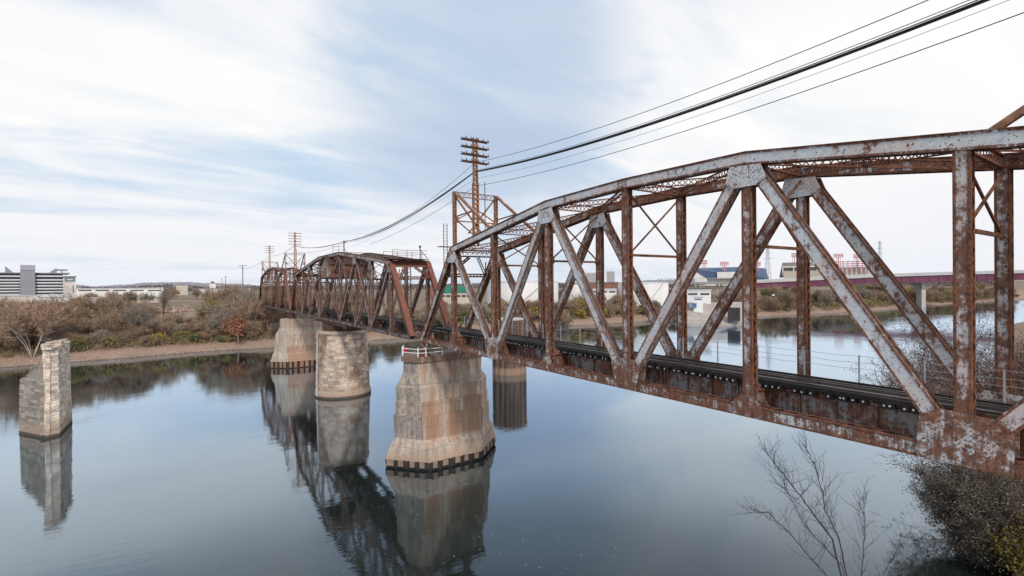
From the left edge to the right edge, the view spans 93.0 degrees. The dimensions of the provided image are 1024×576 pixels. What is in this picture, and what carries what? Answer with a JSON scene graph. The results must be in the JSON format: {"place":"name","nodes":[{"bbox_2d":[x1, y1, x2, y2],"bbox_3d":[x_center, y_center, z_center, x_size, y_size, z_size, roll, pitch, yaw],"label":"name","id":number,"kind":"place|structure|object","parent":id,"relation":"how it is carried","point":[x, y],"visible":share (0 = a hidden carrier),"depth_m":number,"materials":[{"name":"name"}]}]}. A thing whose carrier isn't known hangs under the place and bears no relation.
{"place":"outdoors","nodes":[
{"label":"outdoors","id":0,"kind":"place"},
{"bbox_2d":[176,283,187,294],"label":"house","id":1,"kind":"structure","parent":0,"point":[183,287],"depth_m":520.31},
{"bbox_2d":[76,279,692,288],"bbox_3d":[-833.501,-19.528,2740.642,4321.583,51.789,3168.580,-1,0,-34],"label":"hills","id":2,"kind":"structure","parent":0,"point":[203,284],"depth_m":2553.99,"materials":[{"name":"blue plant"}]},
{"bbox_2d":[0,299,1023,575],"bbox_3d":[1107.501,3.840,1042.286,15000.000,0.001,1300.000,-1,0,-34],"label":"water","id":3,"kind":"structure","parent":0,"point":[234,463],"depth_m":51.98,"materials":[{"name":"blue liquid"}]},
{"bbox_2d":[19,339,71,438],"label":"ruined pier","id":4,"kind":"structure","parent":3,"relation":"in","point":[45,405],"depth_m":69.82,"materials":[{"name":"stone"}]},
{"bbox_2d":[270,312,321,368],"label":"concrete pier","id":5,"kind":"structure","parent":3,"relation":"in","point":[295,342],"depth_m":127.64,"materials":[{"name":"concrete"}]},
{"bbox_2d":[259,267,312,311],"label":"truss span","id":6,"kind":"object","parent":5,"relation":"on","point":[273,303],"visible":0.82,"depth_m":151.81,"materials":[{"name":"metal"}]},
{"bbox_2d":[262,246,278,275],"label":"telegraph tower","id":7,"kind":"structure","parent":6,"relation":"on","point":[269,248],"depth_m":181.21,"materials":[{"name":"orange metal"}]},
{"bbox_2d":[281,232,305,272],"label":"telegraph tower","id":8,"kind":"structure","parent":6,"relation":"on","point":[294,262],"depth_m":138.77,"materials":[{"name":"orange metal"}]},
{"bbox_2d":[314,329,370,398],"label":"stone pier","id":9,"kind":"structure","parent":3,"relation":"in","point":[342,365],"depth_m":91.63,"materials":[{"name":"beige stone"}]},
{"bbox_2d":[290,241,450,339],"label":"swing span","id":10,"kind":"object","parent":9,"relation":"on","point":[343,318],"visible":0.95,"depth_m":78.25,"materials":[{"name":"brown metal"}]},
{"bbox_2d":[319,256,367,278],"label":"machinery cabin","id":11,"kind":"object","parent":10,"relation":"attached to","point":[327,264],"visible":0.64,"depth_m":93.04,"materials":[{"name":"brown metal"}]},
{"bbox_2d":[385,345,495,470],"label":"concrete pier","id":12,"kind":"structure","parent":3,"relation":"in","point":[441,418],"depth_m":57.00,"materials":[{"name":"beige concrete"}]},
{"bbox_2d":[419,126,1023,479],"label":"truss span","id":13,"kind":"object","parent":12,"relation":"on","point":[972,422],"visible":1,"depth_m":24.08,"materials":[{"name":"grey paint"}]},
{"bbox_2d":[438,136,534,266],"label":"telegraph tower","id":14,"kind":"structure","parent":13,"relation":"on","point":[474,147],"depth_m":51.82,"materials":[{"name":"orange metal"}]},
{"bbox_2d":[296,0,977,247],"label":"overhead cable","id":15,"kind":"object","parent":14,"relation":"hanging from","point":[749,87],"visible":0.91,"depth_m":25.60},
{"bbox_2d":[297,0,985,247],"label":"overhead cable","id":16,"kind":"object","parent":14,"relation":"hanging from","point":[916,26],"visible":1,"depth_m":26.61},
{"bbox_2d":[302,0,989,252],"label":"overhead cable","id":17,"kind":"object","parent":14,"relation":"hanging from","point":[732,96],"visible":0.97,"depth_m":25.82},
{"bbox_2d":[365,0,927,234],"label":"overhead cable","id":18,"kind":"object","parent":14,"relation":"hanging from","point":[702,90],"visible":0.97,"depth_m":28.04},
{"bbox_2d":[295,0,1008,254],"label":"overhead cable","id":19,"kind":"object","parent":14,"relation":"hanging from","point":[733,103],"visible":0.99,"depth_m":26.05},
{"bbox_2d":[348,0,968,240],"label":"overhead cable","id":20,"kind":"object","parent":14,"relation":"hanging from","point":[735,90],"visible":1,"depth_m":26.49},
{"bbox_2d":[372,12,1023,243],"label":"overhead cable","id":21,"kind":"object","parent":14,"relation":"hanging from","point":[768,103],"visible":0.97,"depth_m":24.73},
{"bbox_2d":[988,105,1023,128],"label":"telegraph tower","id":22,"kind":"structure","parent":13,"relation":"on","point":[1012,117],"depth_m":16.44,"materials":[{"name":"orange metal"}]},
{"bbox_2d":[492,317,525,375],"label":"sheet pile cell","id":23,"kind":"object","parent":3,"relation":"in","point":[499,367],"visible":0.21,"depth_m":113.29,"materials":[{"name":"metal"}]},
{"bbox_2d":[0,280,1023,575],"bbox_3d":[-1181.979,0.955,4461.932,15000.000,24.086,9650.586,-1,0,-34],"label":"ground","id":24,"kind":"structure","parent":0,"point":[256,344],"depth_m":201.34,"materials":[{"name":"soil"}]},
{"bbox_2d":[2,338,26,350],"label":"shrub","id":25,"kind":"object","parent":24,"relation":"on","point":[13,343],"visible":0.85,"depth_m":141.10,"materials":[{"name":"brown plant"}]},
{"bbox_2d":[0,292,33,314],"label":"bare tree","id":26,"kind":"object","parent":24,"relation":"on","point":[11,300],"visible":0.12,"depth_m":155.93,"materials":[{"name":"brown plant"}]},
{"bbox_2d":[0,295,38,302],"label":"boundary wall","id":27,"kind":"structure","parent":24,"relation":"on","point":[21,297],"depth_m":309.48,"materials":[{"name":"concrete"}]},
{"bbox_2d":[11,323,62,347],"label":"bare tree","id":28,"kind":"object","parent":24,"relation":"on","point":[29,333],"visible":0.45,"depth_m":143.15,"materials":[{"name":"brown plant"}]},
{"bbox_2d":[0,265,76,297],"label":"office building","id":29,"kind":"structure","parent":24,"relation":"on","point":[26,280],"depth_m":330.02,"materials":[{"name":"grey glass"}]},
{"bbox_2d":[0,295,78,356],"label":"bare tree","id":30,"kind":"object","parent":24,"relation":"on","point":[15,321],"visible":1,"depth_m":138.21,"materials":[{"name":"beige plant"}]},
{"bbox_2d":[24,302,78,344],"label":"bare tree","id":31,"kind":"object","parent":24,"relation":"on","point":[56,315],"visible":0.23,"depth_m":149.08,"materials":[{"name":"brown plant"}]},
{"bbox_2d":[40,334,63,342],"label":"shrub","id":32,"kind":"object","parent":24,"relation":"on","point":[54,337],"visible":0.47,"depth_m":145.47,"materials":[{"name":"brown plant"}]},
{"bbox_2d":[37,294,67,303],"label":"warehouse","id":33,"kind":"structure","parent":24,"relation":"on","point":[48,296],"depth_m":292.21,"materials":[{"name":"concrete"}]},
{"bbox_2d":[22,297,87,319],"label":"bare tree","id":34,"kind":"object","parent":24,"relation":"on","point":[75,313],"visible":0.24,"depth_m":153.20,"materials":[{"name":"brown plant"}]},
{"bbox_2d":[30,292,83,307],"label":"bare tree","id":35,"kind":"object","parent":24,"relation":"on","point":[52,298],"visible":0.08,"depth_m":164.54,"materials":[{"name":"brown plant"}]},
{"bbox_2d":[42,319,76,338],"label":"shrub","id":36,"kind":"object","parent":24,"relation":"on","point":[61,331],"visible":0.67,"depth_m":148.85,"materials":[{"name":"brown plant"}]},
{"bbox_2d":[60,331,86,340],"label":"shrub","id":37,"kind":"object","parent":24,"relation":"on","point":[68,335],"visible":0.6,"depth_m":148.27,"materials":[{"name":"brown plant"}]},
{"bbox_2d":[70,335,89,350],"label":"shrub","id":38,"kind":"object","parent":24,"relation":"on","point":[84,340],"visible":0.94,"depth_m":147.48,"materials":[{"name":"green plant"}]},
{"bbox_2d":[59,292,106,315],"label":"bare tree","id":39,"kind":"object","parent":24,"relation":"on","point":[81,302],"visible":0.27,"depth_m":164.58,"materials":[{"name":"brown plant"}]},
{"bbox_2d":[68,315,97,333],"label":"bare tree","id":40,"kind":"object","parent":24,"relation":"on","point":[82,324],"visible":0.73,"depth_m":152.91,"materials":[{"name":"brown plant"}]},
{"bbox_2d":[70,308,101,330],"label":"bare tree","id":41,"kind":"object","parent":24,"relation":"on","point":[88,313],"visible":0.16,"depth_m":158.80,"materials":[{"name":"brown plant"}]},
{"bbox_2d":[69,292,127,316],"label":"bare tree","id":42,"kind":"object","parent":24,"relation":"on","point":[106,303],"visible":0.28,"depth_m":168.90,"materials":[{"name":"brown plant"}]},
{"bbox_2d":[85,328,116,341],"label":"shrub","id":43,"kind":"object","parent":24,"relation":"on","point":[98,334],"visible":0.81,"depth_m":152.50,"materials":[{"name":"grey plant"}]},
{"bbox_2d":[88,306,131,342],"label":"bare tree","id":44,"kind":"object","parent":24,"relation":"on","point":[100,321],"visible":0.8,"depth_m":155.81,"materials":[{"name":"brown plant"}]},
{"bbox_2d":[98,334,123,347],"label":"shrub","id":45,"kind":"object","parent":24,"relation":"on","point":[110,341],"visible":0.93,"depth_m":151.84,"materials":[{"name":"green plant"}]},
{"bbox_2d":[75,288,162,297],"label":"warehouse","id":46,"kind":"structure","parent":24,"relation":"on","point":[98,291],"depth_m":346.88,"materials":[{"name":"concrete"}]},
{"bbox_2d":[103,318,136,337],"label":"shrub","id":47,"kind":"object","parent":24,"relation":"on","point":[115,329],"visible":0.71,"depth_m":156.34,"materials":[{"name":"brown plant"}]},
{"bbox_2d":[111,329,136,344],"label":"shrub","id":48,"kind":"object","parent":24,"relation":"on","point":[121,336],"visible":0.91,"depth_m":155.04,"materials":[{"name":"brown plant"}]},
{"bbox_2d":[98,295,156,315],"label":"bare tree","id":49,"kind":"object","parent":24,"relation":"on","point":[121,302],"visible":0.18,"depth_m":170.42,"materials":[{"name":"brown plant"}]},
{"bbox_2d":[120,290,139,302],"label":"bare tree","id":50,"kind":"object","parent":24,"relation":"on","point":[132,296],"visible":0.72,"depth_m":270.28,"materials":[{"name":"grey plant"}]},
{"bbox_2d":[111,301,154,320],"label":"bare tree","id":51,"kind":"object","parent":24,"relation":"on","point":[137,308],"visible":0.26,"depth_m":163.21,"materials":[{"name":"brown plant"}]},
{"bbox_2d":[109,303,159,332],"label":"bare tree","id":52,"kind":"object","parent":24,"relation":"on","point":[140,319],"visible":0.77,"depth_m":161.20,"materials":[{"name":"brown plant"}]},
{"bbox_2d":[121,324,153,341],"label":"shrub","id":53,"kind":"object","parent":24,"relation":"on","point":[140,330],"visible":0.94,"depth_m":159.20,"materials":[{"name":"brown plant"}]},
{"bbox_2d":[138,292,157,302],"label":"bare tree","id":54,"kind":"object","parent":24,"relation":"on","point":[147,296],"visible":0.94,"depth_m":275.28,"materials":[{"name":"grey plant"}]},
{"bbox_2d":[133,300,168,321],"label":"bare tree","id":55,"kind":"object","parent":24,"relation":"on","point":[145,302],"visible":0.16,"depth_m":178.35,"materials":[{"name":"brown plant"}]},
{"bbox_2d":[147,332,169,345],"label":"shrub","id":56,"kind":"object","parent":24,"relation":"on","point":[160,335],"visible":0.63,"depth_m":160.27,"materials":[{"name":"yellow plant"}]},
{"bbox_2d":[145,315,178,333],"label":"bare tree","id":57,"kind":"object","parent":24,"relation":"on","point":[162,327],"visible":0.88,"depth_m":166.86,"materials":[{"name":"brown plant"}]},
{"bbox_2d":[153,286,188,315],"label":"bare tree","id":58,"kind":"object","parent":24,"relation":"on","point":[163,296],"visible":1,"depth_m":204.69,"materials":[{"name":"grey plant"}]},
{"bbox_2d":[157,310,186,326],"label":"bare tree","id":59,"kind":"object","parent":24,"relation":"on","point":[180,319],"visible":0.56,"depth_m":176.75,"materials":[{"name":"brown plant"}]},
{"bbox_2d":[158,306,189,312],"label":"scrap heap","id":60,"kind":"object","parent":24,"relation":"on","point":[175,309],"visible":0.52,"depth_m":234.41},
{"bbox_2d":[183,321,202,332],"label":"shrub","id":61,"kind":"object","parent":24,"relation":"on","point":[189,326],"visible":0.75,"depth_m":171.54,"materials":[{"name":"brown plant"}]},
{"bbox_2d":[191,315,214,331],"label":"bare tree","id":62,"kind":"object","parent":24,"relation":"on","point":[201,323],"visible":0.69,"depth_m":171.59,"materials":[{"name":"brown plant"}]},
{"bbox_2d":[187,299,223,320],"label":"bare tree","id":63,"kind":"object","parent":24,"relation":"on","point":[196,307],"visible":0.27,"depth_m":179.44,"materials":[{"name":"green plant"}]},
{"bbox_2d":[196,279,246,305],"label":"bare tree","id":64,"kind":"object","parent":24,"relation":"on","point":[208,295],"visible":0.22,"depth_m":191.06,"materials":[{"name":"brown plant"}]},
{"bbox_2d":[201,281,244,307],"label":"bare tree","id":65,"kind":"object","parent":24,"relation":"on","point":[223,292],"visible":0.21,"depth_m":190.84,"materials":[{"name":"brown plant"}]},
{"bbox_2d":[202,302,246,333],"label":"bare tree","id":66,"kind":"object","parent":24,"relation":"on","point":[216,318],"visible":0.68,"depth_m":171.45,"materials":[{"name":"brown plant"}]},
{"bbox_2d":[197,298,252,318],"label":"bare tree","id":67,"kind":"object","parent":24,"relation":"on","point":[219,308],"visible":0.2,"depth_m":179.07,"materials":[{"name":"brown plant"}]},
{"bbox_2d":[218,314,247,341],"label":"autumn tree","id":68,"kind":"object","parent":24,"relation":"on","point":[233,326],"visible":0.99,"depth_m":168.86,"materials":[{"name":"orange plant"}]},
{"bbox_2d":[210,284,269,305],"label":"bare tree","id":69,"kind":"object","parent":24,"relation":"on","point":[240,288],"visible":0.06,"depth_m":190.97,"materials":[{"name":"brown plant"}]},
{"bbox_2d":[219,292,272,335],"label":"bare tree","id":70,"kind":"object","parent":24,"relation":"on","point":[245,312],"visible":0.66,"depth_m":175.79,"materials":[{"name":"brown plant"}]},
{"bbox_2d":[229,299,273,322],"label":"bare tree","id":71,"kind":"object","parent":24,"relation":"on","point":[258,312],"visible":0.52,"depth_m":177.91,"materials":[{"name":"brown plant"}]},
{"bbox_2d":[241,319,263,338],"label":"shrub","id":72,"kind":"object","parent":24,"relation":"on","point":[254,326],"visible":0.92,"depth_m":173.15,"materials":[{"name":"brown plant"}]},
{"bbox_2d":[229,287,279,320],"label":"bare tree","id":73,"kind":"object","parent":24,"relation":"on","point":[251,296],"visible":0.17,"depth_m":185.03,"materials":[{"name":"brown plant"}]},
{"bbox_2d":[255,311,283,326],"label":"bare tree","id":74,"kind":"object","parent":24,"relation":"on","point":[270,320],"visible":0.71,"depth_m":181.21,"materials":[{"name":"brown plant"}]},
{"bbox_2d":[268,308,287,322],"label":"bare tree","id":75,"kind":"object","parent":24,"relation":"on","point":[283,313],"visible":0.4,"depth_m":183.22,"materials":[{"name":"brown plant"}]},
{"bbox_2d":[331,287,375,305],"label":"bare tree","id":76,"kind":"object","parent":24,"relation":"on","point":[352,292],"visible":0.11,"depth_m":215.77,"materials":[{"name":"brown plant"}]},
{"bbox_2d":[0,315,762,367],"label":"shore stones","id":77,"kind":"object","parent":24,"relation":"on","point":[103,357],"visible":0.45,"depth_m":155.92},
{"bbox_2d":[442,286,469,303],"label":"warehouse","id":78,"kind":"structure","parent":24,"relation":"on","point":[462,297],"depth_m":310.49,"materials":[{"name":"white metal"}]},
{"bbox_2d":[458,307,468,321],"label":"shrub","id":79,"kind":"object","parent":24,"relation":"on","point":[461,314],"visible":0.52,"depth_m":225.85,"materials":[{"name":"green plant"}]},
{"bbox_2d":[0,295,1015,357],"bbox_3d":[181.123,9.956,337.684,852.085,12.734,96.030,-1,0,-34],"label":"undergrowth","id":80,"kind":"object","parent":24,"relation":"on","point":[265,335],"visible":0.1,"depth_m":171.81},
{"bbox_2d":[487,281,557,304],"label":"storage tank","id":81,"kind":"object","parent":24,"relation":"on","point":[530,290],"visible":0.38,"depth_m":286.83,"materials":[{"name":"metal"}]},
{"bbox_2d":[79,280,1014,290],"bbox_3d":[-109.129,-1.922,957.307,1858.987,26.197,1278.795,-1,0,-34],"label":"plain woods","id":82,"kind":"object","parent":24,"relation":"on","point":[950,283],"visible":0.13,"depth_m":877.84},
{"bbox_2d":[559,309,571,325],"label":"bare tree","id":83,"kind":"object","parent":24,"relation":"on","point":[564,317],"visible":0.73,"depth_m":240.87,"materials":[{"name":"brown plant"}]},
{"bbox_2d":[568,284,581,299],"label":"storage tank","id":84,"kind":"object","parent":24,"relation":"on","point":[575,289],"visible":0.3,"depth_m":330.21,"materials":[{"name":"metal"}]},
{"bbox_2d":[589,282,618,294],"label":"warehouse","id":85,"kind":"structure","parent":24,"relation":"on","point":[610,285],"depth_m":351.04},
{"bbox_2d":[593,289,615,301],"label":"warehouse","id":86,"kind":"structure","parent":24,"relation":"on","point":[609,293],"depth_m":314.36,"materials":[{"name":"concrete"}]},
{"bbox_2d":[606,271,614,281],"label":"building","id":87,"kind":"structure","parent":24,"relation":"on","point":[610,276],"depth_m":899.62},
{"bbox_2d":[618,282,668,305],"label":"storage tank","id":88,"kind":"object","parent":24,"relation":"on","point":[657,291],"visible":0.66,"depth_m":301.17,"materials":[{"name":"metal"}]},
{"bbox_2d":[687,290,711,303],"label":"warehouse","id":89,"kind":"structure","parent":24,"relation":"on","point":[706,294],"depth_m":261.57,"materials":[{"name":"concrete"}]},
{"bbox_2d":[687,302,741,325],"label":"quay","id":90,"kind":"structure","parent":24,"relation":"on","point":[733,316],"depth_m":241.71,"materials":[{"name":"concrete"}]},
{"bbox_2d":[692,296,703,312],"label":"warehouse","id":91,"kind":"structure","parent":90,"relation":"on","point":[698,300],"depth_m":250.00,"materials":[{"name":"concrete"}]},
{"bbox_2d":[758,285,777,296],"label":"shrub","id":92,"kind":"object","parent":24,"relation":"on","point":[764,292],"visible":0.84,"depth_m":337.32,"materials":[{"name":"green plant"}]},
{"bbox_2d":[760,297,787,310],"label":"bare tree","id":93,"kind":"object","parent":24,"relation":"on","point":[773,302],"visible":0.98,"depth_m":313.00,"materials":[{"name":"brown plant"}]},
{"bbox_2d":[694,253,870,285],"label":"stadium","id":94,"kind":"object","parent":24,"relation":"on","point":[718,274],"visible":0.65,"depth_m":633.15,"materials":[{"name":"grey concrete"}]},
{"bbox_2d":[777,289,796,310],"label":"bare tree","id":95,"kind":"object","parent":24,"relation":"on","point":[788,298],"visible":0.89,"depth_m":317.53,"materials":[{"name":"brown plant"}]},
{"bbox_2d":[810,289,826,303],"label":"bare tree","id":96,"kind":"object","parent":24,"relation":"on","point":[815,295],"visible":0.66,"depth_m":345.21,"materials":[{"name":"brown plant"}]},
{"bbox_2d":[734,425,910,575],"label":"bare sapling","id":97,"kind":"object","parent":24,"relation":"on","point":[814,515],"visible":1,"depth_m":17.04,"materials":[{"name":"brown plant"}]},
{"bbox_2d":[817,292,835,306],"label":"bare tree","id":98,"kind":"object","parent":24,"relation":"on","point":[827,299],"visible":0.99,"depth_m":335.83,"materials":[{"name":"brown plant"}]},
{"bbox_2d":[658,270,1023,306],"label":"road bridge","id":99,"kind":"structure","parent":24,"relation":"on","point":[927,278],"depth_m":388.99,"materials":[{"name":"purple paint"}]},
{"bbox_2d":[857,288,878,298],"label":"bare tree","id":100,"kind":"object","parent":24,"relation":"on","point":[864,293],"visible":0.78,"depth_m":379.12,"materials":[{"name":"brown plant"}]},
{"bbox_2d":[844,311,1023,483],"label":"tree","id":101,"kind":"object","parent":24,"relation":"on","point":[930,379],"visible":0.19,"depth_m":44.01,"materials":[{"name":"brown plant"}]},
{"bbox_2d":[864,305,1023,394],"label":"tree","id":102,"kind":"object","parent":24,"relation":"on","point":[990,357],"visible":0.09,"depth_m":47.63,"materials":[{"name":"brown plant"}]},
{"bbox_2d":[872,285,1023,479],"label":"tree","id":103,"kind":"object","parent":24,"relation":"on","point":[1020,375],"visible":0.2,"depth_m":44.02,"materials":[{"name":"brown plant"}]},
{"bbox_2d":[886,458,1023,569],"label":"bush","id":104,"kind":"object","parent":24,"relation":"on","point":[956,499],"visible":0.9,"depth_m":35.43,"materials":[{"name":"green plant"}]},
{"bbox_2d":[911,458,1020,485],"bbox_3d":[38.461,15.065,41.026,10.838,9.114,10.024,-1,0,18],"label":"bush","id":105,"kind":"object","parent":24,"relation":"on","point":[950,471],"visible":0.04,"depth_m":39.96,"materials":[{"name":"brown plant"}]},
{"bbox_2d":[923,507,1023,575],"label":"bush","id":106,"kind":"object","parent":24,"relation":"on","point":[955,542],"visible":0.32,"depth_m":34.88,"materials":[{"name":"green plant"}]},
{"bbox_2d":[928,467,1023,498],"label":"bush","id":107,"kind":"object","parent":24,"relation":"on","point":[1012,480],"visible":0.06,"depth_m":36.94,"materials":[{"name":"brown plant"}]},
{"bbox_2d":[981,497,1023,575],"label":"bush","id":108,"kind":"object","parent":24,"relation":"on","point":[1019,553],"visible":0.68,"depth_m":33.01,"materials":[{"name":"green plant"}]},
{"bbox_2d":[0,0,1023,285],"label":"sky","id":109,"kind":"structure","parent":0,"point":[147,141],"materials":[{"name":"white"}]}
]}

